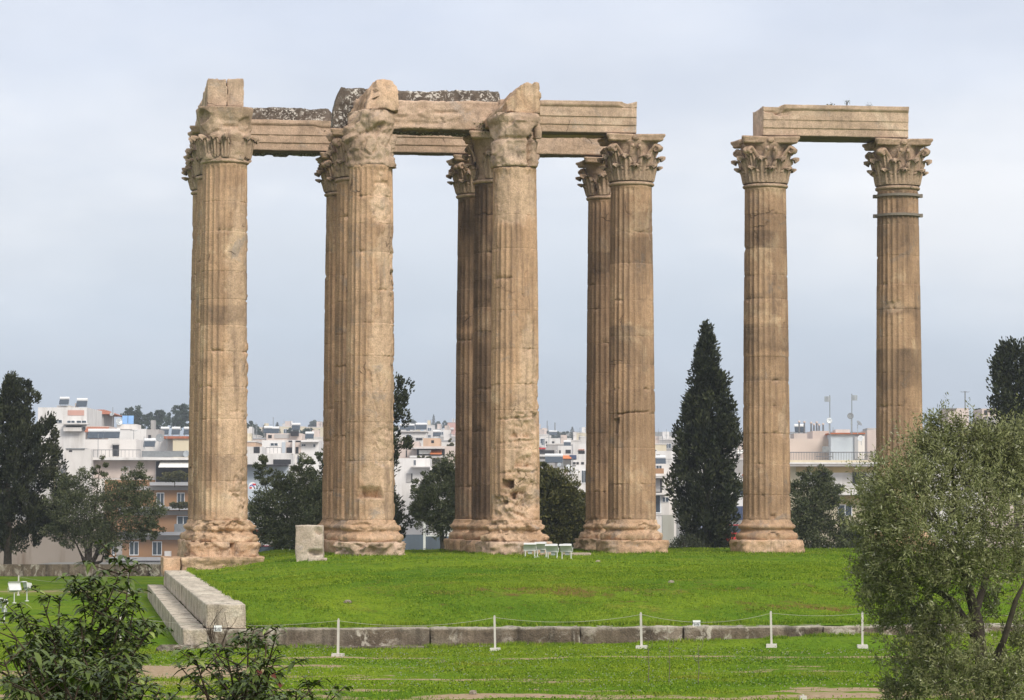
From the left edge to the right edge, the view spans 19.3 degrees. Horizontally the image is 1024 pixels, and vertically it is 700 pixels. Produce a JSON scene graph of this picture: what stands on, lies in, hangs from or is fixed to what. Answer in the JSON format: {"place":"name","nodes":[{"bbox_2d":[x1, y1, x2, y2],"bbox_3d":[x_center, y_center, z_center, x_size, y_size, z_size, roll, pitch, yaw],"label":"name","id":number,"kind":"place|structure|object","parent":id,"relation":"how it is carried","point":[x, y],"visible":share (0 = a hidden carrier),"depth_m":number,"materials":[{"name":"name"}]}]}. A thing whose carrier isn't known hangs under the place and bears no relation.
{"place":"outdoors","nodes":[
{"label":"outdoors","id":0,"kind":"place"},
{"bbox_2d":[0,564,160,576],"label":"boundary wall","id":1,"kind":"structure","parent":0,"point":[40,570],"depth_m":148.63,"materials":[{"name":"stone"}]},
{"bbox_2d":[43,562,162,575],"bbox_3d":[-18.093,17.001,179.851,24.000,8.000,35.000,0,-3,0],"label":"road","id":2,"kind":"structure","parent":0,"point":[103,563],"depth_m":192.92,"materials":[{"name":"grey asphalt"}]},
{"bbox_2d":[402,535,448,549],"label":"panel fence","id":3,"kind":"object","parent":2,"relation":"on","point":[414,542],"depth_m":171.66,"materials":[{"name":"grey metal"}]},
{"bbox_2d":[0,432,1001,547],"bbox_3d":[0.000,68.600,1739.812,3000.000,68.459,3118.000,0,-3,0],"label":"building","id":4,"kind":"structure","parent":0,"point":[677,525],"depth_m":849.39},
{"bbox_2d":[0,576,1023,699],"bbox_3d":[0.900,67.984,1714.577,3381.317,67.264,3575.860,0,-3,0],"label":"ground","id":5,"kind":"structure","parent":0,"point":[54,588],"depth_m":63.52,"materials":[{"name":"green plant"}]},
{"bbox_2d":[8,581,21,602],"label":"floodlight","id":6,"kind":"object","parent":5,"relation":"on","point":[14,586],"visible":0.94,"depth_m":106.69,"materials":[{"name":"white paint"}]},
{"bbox_2d":[0,370,72,563],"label":"cypress tree","id":7,"kind":"object","parent":5,"relation":"on","point":[21,431],"visible":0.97,"depth_m":151.16,"materials":[{"name":"green plant"}]},
{"bbox_2d":[39,451,65,519],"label":"building","id":8,"kind":"structure","parent":5,"relation":"on","point":[47,491],"depth_m":367.60,"materials":[{"name":"white paint"}]},
{"bbox_2d":[0,520,105,563],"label":"rendered wall","id":9,"kind":"structure","parent":5,"relation":"on","point":[46,550],"depth_m":204.55,"materials":[{"name":"paint"}]},
{"bbox_2d":[37,403,101,491],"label":"building","id":10,"kind":"structure","parent":5,"relation":"on","point":[73,422],"depth_m":430.06,"materials":[{"name":"white paint"}]},
{"bbox_2d":[66,448,99,519],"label":"building","id":11,"kind":"structure","parent":5,"relation":"on","point":[77,458],"depth_m":361.81,"materials":[{"name":"white paint"}]},
{"bbox_2d":[0,539,173,699],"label":"laurel bush","id":12,"kind":"object","parent":5,"relation":"on","point":[58,637],"visible":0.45,"depth_m":16.24,"materials":[{"name":"green plant"}]},
{"bbox_2d":[0,618,189,699],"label":"laurel bush","id":13,"kind":"object","parent":5,"relation":"on","point":[109,672],"visible":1,"depth_m":14.31,"materials":[{"name":"green plant"}]},
{"bbox_2d":[37,454,169,563],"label":"olive tree","id":14,"kind":"object","parent":5,"relation":"on","point":[68,505],"visible":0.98,"depth_m":150.47,"materials":[{"name":"green plant"}]},
{"bbox_2d":[100,410,121,426],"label":"building","id":15,"kind":"structure","parent":5,"relation":"on","point":[106,419],"depth_m":458.38,"materials":[{"name":"grey paint"}]},
{"bbox_2d":[85,439,143,456],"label":"building","id":16,"kind":"structure","parent":5,"relation":"on","point":[127,447],"depth_m":371.90,"materials":[{"name":"white paint"}]},
{"bbox_2d":[87,429,103,438],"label":"solar water heater","id":17,"kind":"object","parent":16,"relation":"on","point":[95,433],"visible":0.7,"depth_m":376.76,"materials":[{"name":"white paint"}]},
{"bbox_2d":[103,429,120,438],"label":"solar water heater","id":18,"kind":"object","parent":16,"relation":"on","point":[111,433],"visible":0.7,"depth_m":376.76,"materials":[{"name":"white paint"}]},
{"bbox_2d":[108,424,145,438],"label":"building","id":19,"kind":"structure","parent":5,"relation":"on","point":[127,433],"depth_m":404.98,"materials":[{"name":"white paint"}]},
{"bbox_2d":[120,405,148,428],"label":"tree","id":20,"kind":"object","parent":5,"relation":"on","point":[137,413],"visible":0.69,"depth_m":815.30,"materials":[{"name":"green plant"}]},
{"bbox_2d":[93,450,187,561],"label":"building","id":21,"kind":"structure","parent":5,"relation":"on","point":[173,521],"depth_m":364.34,"materials":[{"name":"white paint"}]},
{"bbox_2d":[137,439,172,450],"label":"building","id":22,"kind":"structure","parent":5,"relation":"on","point":[165,445],"depth_m":397.88,"materials":[{"name":"white paint"}]},
{"bbox_2d":[143,410,170,429],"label":"tree","id":23,"kind":"object","parent":5,"relation":"on","point":[160,416],"visible":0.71,"depth_m":839.26,"materials":[{"name":"green plant"}]},
{"bbox_2d":[156,470,187,486],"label":"tree","id":24,"kind":"object","parent":5,"relation":"on","point":[175,476],"visible":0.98,"depth_m":354.45,"materials":[{"name":"green plant"}]},
{"bbox_2d":[163,403,188,430],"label":"tree","id":25,"kind":"object","parent":5,"relation":"on","point":[182,413],"visible":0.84,"depth_m":815.16,"materials":[{"name":"green plant"}]},
{"bbox_2d":[164,436,188,450],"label":"building","id":26,"kind":"structure","parent":5,"relation":"on","point":[180,443],"depth_m":394.88,"materials":[{"name":"beige paint"}]},
{"bbox_2d":[148,584,206,647],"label":"stone step","id":27,"kind":"object","parent":5,"relation":"on","point":[167,605],"visible":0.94,"depth_m":79.75,"materials":[{"name":"stone"}]},
{"bbox_2d":[156,644,200,651],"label":"footing stone","id":28,"kind":"object","parent":5,"relation":"on","point":[167,649],"visible":0.5,"depth_m":69.69,"materials":[{"name":"grey stone"}]},
{"bbox_2d":[203,609,237,653],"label":"bare shrub","id":29,"kind":"object","parent":5,"relation":"on","point":[211,635],"visible":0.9,"depth_m":65.73,"materials":[{"name":"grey plant"}]},
{"bbox_2d":[170,623,313,699],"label":"laurel bush","id":30,"kind":"object","parent":5,"relation":"on","point":[241,691],"visible":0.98,"depth_m":15.29,"materials":[{"name":"green plant"}]},
{"bbox_2d":[247,454,293,544],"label":"building","id":31,"kind":"structure","parent":5,"relation":"on","point":[282,462],"depth_m":344.72,"materials":[{"name":"white paint"}]},
{"bbox_2d":[247,451,323,550],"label":"olive tree","id":32,"kind":"object","parent":5,"relation":"on","point":[276,526],"visible":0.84,"depth_m":142.42,"materials":[{"name":"green plant"}]},
{"bbox_2d":[266,431,306,439],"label":"building","id":33,"kind":"structure","parent":5,"relation":"on","point":[294,435],"depth_m":391.94,"materials":[{"name":"white paint"}]},
{"bbox_2d":[262,440,323,498],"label":"building","id":34,"kind":"structure","parent":5,"relation":"on","point":[295,448],"depth_m":384.85,"materials":[{"name":"white paint"}]},
{"bbox_2d":[250,675,353,699],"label":"laurel bush","id":35,"kind":"object","parent":5,"relation":"on","point":[308,684],"visible":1,"depth_m":14.45,"materials":[{"name":"green plant"}]},
{"bbox_2d":[206,626,429,647],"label":"stone step","id":36,"kind":"object","parent":5,"relation":"on","point":[384,636],"visible":0.53,"depth_m":70.57,"materials":[{"name":"grey stone"}]},
{"bbox_2d":[278,646,428,648],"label":"footing stone","id":37,"kind":"object","parent":5,"relation":"on","point":[369,647],"visible":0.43,"depth_m":70.33,"materials":[{"name":"grey stone"}]},
{"bbox_2d":[308,372,415,537],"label":"cypress tree","id":38,"kind":"object","parent":5,"relation":"on","point":[400,516],"visible":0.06,"depth_m":146.61,"materials":[{"name":"green plant"}]},
{"bbox_2d":[395,441,420,457],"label":"building","id":39,"kind":"structure","parent":5,"relation":"on","point":[405,453],"depth_m":449.83,"materials":[{"name":"white paint"}]},
{"bbox_2d":[394,458,431,534],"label":"building","id":40,"kind":"structure","parent":5,"relation":"on","point":[410,470],"depth_m":399.64,"materials":[{"name":"white paint"}]},
{"bbox_2d":[400,431,428,445],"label":"building","id":41,"kind":"structure","parent":5,"relation":"on","point":[419,436],"depth_m":519.95,"materials":[{"name":"white paint"}]},
{"bbox_2d":[406,451,454,548],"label":"olive tree","id":42,"kind":"object","parent":5,"relation":"on","point":[433,487],"visible":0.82,"depth_m":144.47,"materials":[{"name":"green plant"}]},
{"bbox_2d":[410,446,454,465],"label":"building","id":43,"kind":"structure","parent":5,"relation":"on","point":[435,452],"depth_m":444.75,"materials":[{"name":"white paint"}]},
{"bbox_2d":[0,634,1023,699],"bbox_3d":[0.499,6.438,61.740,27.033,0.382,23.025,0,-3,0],"label":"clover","id":44,"kind":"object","parent":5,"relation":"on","point":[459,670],"visible":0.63,"depth_m":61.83,"materials":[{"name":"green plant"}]},
{"bbox_2d":[539,447,554,467],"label":"building","id":45,"kind":"structure","parent":5,"relation":"on","point":[543,451],"depth_m":454.77,"materials":[{"name":"grey paint"}]},
{"bbox_2d":[540,454,577,473],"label":"building","id":46,"kind":"structure","parent":5,"relation":"on","point":[567,458],"depth_m":429.71,"materials":[{"name":"white paint"}]},
{"bbox_2d":[539,461,585,548],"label":"bushy tree","id":47,"kind":"object","parent":5,"relation":"on","point":[562,502],"visible":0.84,"depth_m":142.24,"materials":[{"name":"green plant"}]},
{"bbox_2d":[137,644,1013,690],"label":"wildflowers","id":48,"kind":"object","parent":5,"relation":"on","point":[518,661],"visible":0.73,"depth_m":62.05,"materials":[{"name":"plant"}]},
{"bbox_2d":[570,460,585,491],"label":"building","id":49,"kind":"structure","parent":5,"relation":"on","point":[580,465],"depth_m":349.75,"materials":[{"name":"white paint"}]},
{"bbox_2d":[572,444,585,459],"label":"building","id":50,"kind":"structure","parent":5,"relation":"on","point":[579,450],"depth_m":459.83,"materials":[{"name":"white paint"}]},
{"bbox_2d":[180,547,1023,628],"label":"grass mound","id":51,"kind":"object","parent":5,"relation":"on","point":[510,597],"depth_m":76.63,"materials":[{"name":"green plant"}]},
{"bbox_2d":[161,556,180,575],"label":"foundation block","id":52,"kind":"structure","parent":51,"relation":"on","point":[170,562],"depth_m":110.30,"materials":[{"name":"stone"}]},
{"bbox_2d":[177,150,196,556],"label":"column","id":53,"kind":"structure","parent":51,"relation":"on","point":[188,169],"depth_m":123.22,"materials":[{"name":"stone"}]},
{"bbox_2d":[250,119,330,153],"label":"architrave beam","id":54,"kind":"structure","parent":53,"relation":"on","point":[295,136],"depth_m":123.53,"materials":[{"name":"stone"}]},
{"bbox_2d":[250,107,331,156],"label":"architrave beam","id":55,"kind":"structure","parent":53,"relation":"on","point":[282,113],"depth_m":124.61,"materials":[{"name":"stone"}]},
{"bbox_2d":[164,570,230,620],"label":"stone step","id":56,"kind":"object","parent":51,"relation":"on","point":[188,590],"visible":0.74,"depth_m":88.22,"materials":[{"name":"stone"}]},
{"bbox_2d":[182,125,251,556],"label":"column","id":57,"kind":"structure","parent":51,"relation":"on","point":[195,162],"depth_m":117.78,"materials":[{"name":"stone"}]},
{"bbox_2d":[199,598,245,628],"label":"stone step","id":58,"kind":"object","parent":51,"relation":"on","point":[231,608],"visible":0.88,"depth_m":70.50,"materials":[{"name":"stone"}]},
{"bbox_2d":[180,556,264,569],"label":"foundation block","id":59,"kind":"structure","parent":51,"relation":"on","point":[200,562],"depth_m":110.51,"materials":[{"name":"stone"}]},
{"bbox_2d":[183,106,261,556],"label":"column","id":60,"kind":"structure","parent":59,"relation":"on","point":[225,141],"depth_m":112.06,"materials":[{"name":"stone"}]},
{"bbox_2d":[202,78,226,105],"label":"architrave beam","id":61,"kind":"structure","parent":60,"relation":"on","point":[215,93],"depth_m":112.43,"materials":[{"name":"stone"}]},
{"bbox_2d":[226,78,243,106],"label":"architrave beam","id":62,"kind":"structure","parent":60,"relation":"on","point":[235,92],"depth_m":112.57,"materials":[{"name":"stone"}]},
{"bbox_2d":[295,525,323,561],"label":"loose block","id":63,"kind":"object","parent":51,"relation":"on","point":[309,541],"depth_m":105.85,"materials":[{"name":"stone"}]},
{"bbox_2d":[314,152,336,539],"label":"column","id":64,"kind":"structure","parent":51,"relation":"on","point":[324,170],"depth_m":123.85,"materials":[{"name":"stone"}]},
{"bbox_2d":[393,134,468,155],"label":"architrave beam","id":65,"kind":"structure","parent":64,"relation":"on","point":[434,145],"depth_m":124.36,"materials":[{"name":"stone"}]},
{"bbox_2d":[324,128,348,553],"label":"column","id":66,"kind":"structure","parent":51,"relation":"on","point":[336,151],"depth_m":118.38,"materials":[{"name":"stone"}]},
{"bbox_2d":[353,99,498,133],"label":"architrave beam","id":67,"kind":"structure","parent":66,"relation":"on","point":[426,116],"depth_m":118.94,"materials":[{"name":"stone"}]},
{"bbox_2d":[333,109,405,555],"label":"column","id":68,"kind":"structure","parent":51,"relation":"on","point":[369,525],"depth_m":112.83,"materials":[{"name":"stone"}]},
{"bbox_2d":[351,79,399,113],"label":"architrave beam","id":69,"kind":"structure","parent":68,"relation":"on","point":[380,94],"depth_m":113.64,"materials":[{"name":"stone"}]},
{"bbox_2d":[443,154,474,551],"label":"column","id":70,"kind":"structure","parent":51,"relation":"on","point":[459,173],"depth_m":124.51,"materials":[{"name":"stone"}]},
{"bbox_2d":[536,138,605,157],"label":"architrave beam","id":71,"kind":"structure","parent":70,"relation":"on","point":[566,147],"depth_m":125.13,"materials":[{"name":"stone"}]},
{"bbox_2d":[460,130,493,552],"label":"column","id":72,"kind":"structure","parent":51,"relation":"on","point":[477,149],"depth_m":119.08,"materials":[{"name":"stone"}]},
{"bbox_2d":[331,87,499,136],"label":"architrave beam","id":73,"kind":"structure","parent":72,"relation":"on","point":[345,98],"depth_m":119.84,"materials":[{"name":"stone"}]},
{"bbox_2d":[497,99,636,135],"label":"architrave beam","id":74,"kind":"structure","parent":72,"relation":"on","point":[571,117],"depth_m":119.69,"materials":[{"name":"stone"}]},
{"bbox_2d":[429,625,579,646],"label":"wall block","id":75,"kind":"structure","parent":51,"relation":"on","point":[438,635],"depth_m":71.11,"materials":[{"name":"stone"}]},
{"bbox_2d":[475,112,552,554],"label":"column","id":76,"kind":"structure","parent":51,"relation":"on","point":[514,525],"depth_m":113.62,"materials":[{"name":"stone"}]},
{"bbox_2d":[483,82,540,130],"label":"architrave beam","id":77,"kind":"structure","parent":76,"relation":"on","point":[525,97],"depth_m":114.22,"materials":[{"name":"stone"}]},
{"bbox_2d":[573,157,610,550],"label":"column","id":78,"kind":"structure","parent":51,"relation":"on","point":[594,179],"depth_m":125.24,"materials":[{"name":"stone"}]},
{"bbox_2d":[579,625,682,643],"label":"wall block","id":79,"kind":"structure","parent":51,"relation":"on","point":[599,634],"depth_m":71.51,"materials":[{"name":"stone"}]},
{"bbox_2d":[596,133,669,553],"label":"column","id":80,"kind":"structure","parent":51,"relation":"on","point":[631,169],"depth_m":119.78,"materials":[{"name":"stone"}]},
{"bbox_2d":[541,135,605,138],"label":"architrave beam","id":81,"kind":"structure","parent":80,"relation":"on","point":[576,136],"depth_m":121.16,"materials":[{"name":"stone"}]},
{"bbox_2d":[681,624,822,640],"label":"wall block","id":82,"kind":"structure","parent":51,"relation":"on","point":[690,632],"depth_m":71.92,"materials":[{"name":"stone"}]},
{"bbox_2d":[729,135,804,552],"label":"column","id":83,"kind":"structure","parent":51,"relation":"on","point":[765,170],"depth_m":120.54,"materials":[{"name":"stone"}]},
{"bbox_2d":[753,104,908,142],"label":"architrave beam","id":84,"kind":"structure","parent":83,"relation":"on","point":[837,123],"depth_m":121.14,"materials":[{"name":"stone"}]},
{"bbox_2d":[822,624,933,634],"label":"wall block","id":85,"kind":"structure","parent":51,"relation":"on","point":[837,629],"depth_m":72.31,"materials":[{"name":"stone"}]},
{"bbox_2d":[862,138,935,551],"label":"column","id":86,"kind":"structure","parent":51,"relation":"on","point":[898,171],"depth_m":121.42,"materials":[{"name":"stone"}]},
{"bbox_2d":[938,623,1022,633],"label":"wall block","id":87,"kind":"structure","parent":51,"relation":"on","point":[993,627],"depth_m":72.76,"materials":[{"name":"stone"}]},
{"bbox_2d":[274,630,1023,648],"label":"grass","id":88,"kind":"structure","parent":5,"relation":"on","point":[819,634],"depth_m":71.15,"materials":[{"name":"green plant"}]},
{"bbox_2d":[656,476,668,532],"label":"building","id":89,"kind":"structure","parent":5,"relation":"on","point":[662,504],"depth_m":329.54,"materials":[{"name":"white paint"}]},
{"bbox_2d":[656,464,675,536],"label":"building","id":90,"kind":"structure","parent":5,"relation":"on","point":[662,469],"depth_m":334.55,"materials":[{"name":"white paint"}]},
{"bbox_2d":[659,429,677,455],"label":"building","id":91,"kind":"structure","parent":5,"relation":"on","point":[667,440],"depth_m":815.82,"materials":[{"name":"grey paint"}]},
{"bbox_2d":[662,515,675,546],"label":"gate post","id":92,"kind":"object","parent":5,"relation":"on","point":[668,527],"visible":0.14,"depth_m":171.70,"materials":[{"name":"grey paint"}]},
{"bbox_2d":[668,531,716,547],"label":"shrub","id":93,"kind":"object","parent":5,"relation":"on","point":[684,541],"visible":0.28,"depth_m":147.88,"materials":[{"name":"green plant"}]},
{"bbox_2d":[661,318,742,547],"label":"cypress tree","id":94,"kind":"object","parent":5,"relation":"on","point":[708,433],"visible":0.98,"depth_m":149.26,"materials":[{"name":"green plant"}]},
{"bbox_2d":[714,474,743,524],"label":"building","id":95,"kind":"structure","parent":5,"relation":"on","point":[740,506],"depth_m":299.51,"materials":[{"name":"white paint"}]},
{"bbox_2d":[790,463,857,548],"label":"olive tree","id":96,"kind":"object","parent":5,"relation":"on","point":[810,515],"visible":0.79,"depth_m":145.45,"materials":[{"name":"green plant"}]},
{"bbox_2d":[790,452,876,543],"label":"building","id":97,"kind":"structure","parent":5,"relation":"on","point":[839,469],"depth_m":261.60,"materials":[{"name":"beige paint"}]},
{"bbox_2d":[790,431,829,459],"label":"building","id":98,"kind":"structure","parent":97,"relation":"on","point":[815,441],"depth_m":267.93,"materials":[{"name":"beige paint"}]},
{"bbox_2d":[825,429,864,459],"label":"building","id":99,"kind":"structure","parent":97,"relation":"on","point":[842,440],"depth_m":265.92,"materials":[{"name":"white paint"}]},
{"bbox_2d":[840,524,868,548],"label":"shrub","id":100,"kind":"object","parent":5,"relation":"on","point":[847,545],"visible":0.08,"depth_m":143.63,"materials":[{"name":"green plant"}]},
{"bbox_2d":[860,428,875,459],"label":"building","id":101,"kind":"structure","parent":5,"relation":"on","point":[870,436],"depth_m":299.96,"materials":[{"name":"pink paint"}]},
{"bbox_2d":[830,392,1023,699],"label":"olive tree","id":102,"kind":"object","parent":5,"relation":"on","point":[876,568],"visible":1,"depth_m":37.42,"materials":[{"name":"green plant"}]},
{"bbox_2d":[923,426,984,545],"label":"building","id":103,"kind":"structure","parent":5,"relation":"on","point":[941,512],"depth_m":289.63,"materials":[{"name":"white paint"}]},
{"bbox_2d":[940,408,968,425],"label":"building","id":104,"kind":"structure","parent":5,"relation":"on","point":[958,411],"depth_m":300.09,"materials":[{"name":"white paint"}]},
{"bbox_2d":[973,409,1023,546],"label":"building","id":105,"kind":"structure","parent":5,"relation":"on","point":[982,411],"depth_m":309.92,"materials":[{"name":"pink paint"}]},
{"bbox_2d":[983,335,1023,546],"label":"cypress tree","id":106,"kind":"object","parent":5,"relation":"on","point":[1007,369],"visible":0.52,"depth_m":157.45,"materials":[{"name":"green plant"}]},
{"bbox_2d":[0,0,1023,436],"label":"sky","id":107,"kind":"structure","parent":0,"point":[100,100],"materials":[{"name":"grey"}]},
{"bbox_2d":[545,454,562,464],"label":"solar water heater","id":108,"kind":"object","parent":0,"point":[553,458],"visible":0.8,"depth_m":351.60,"materials":[{"name":"white paint"}]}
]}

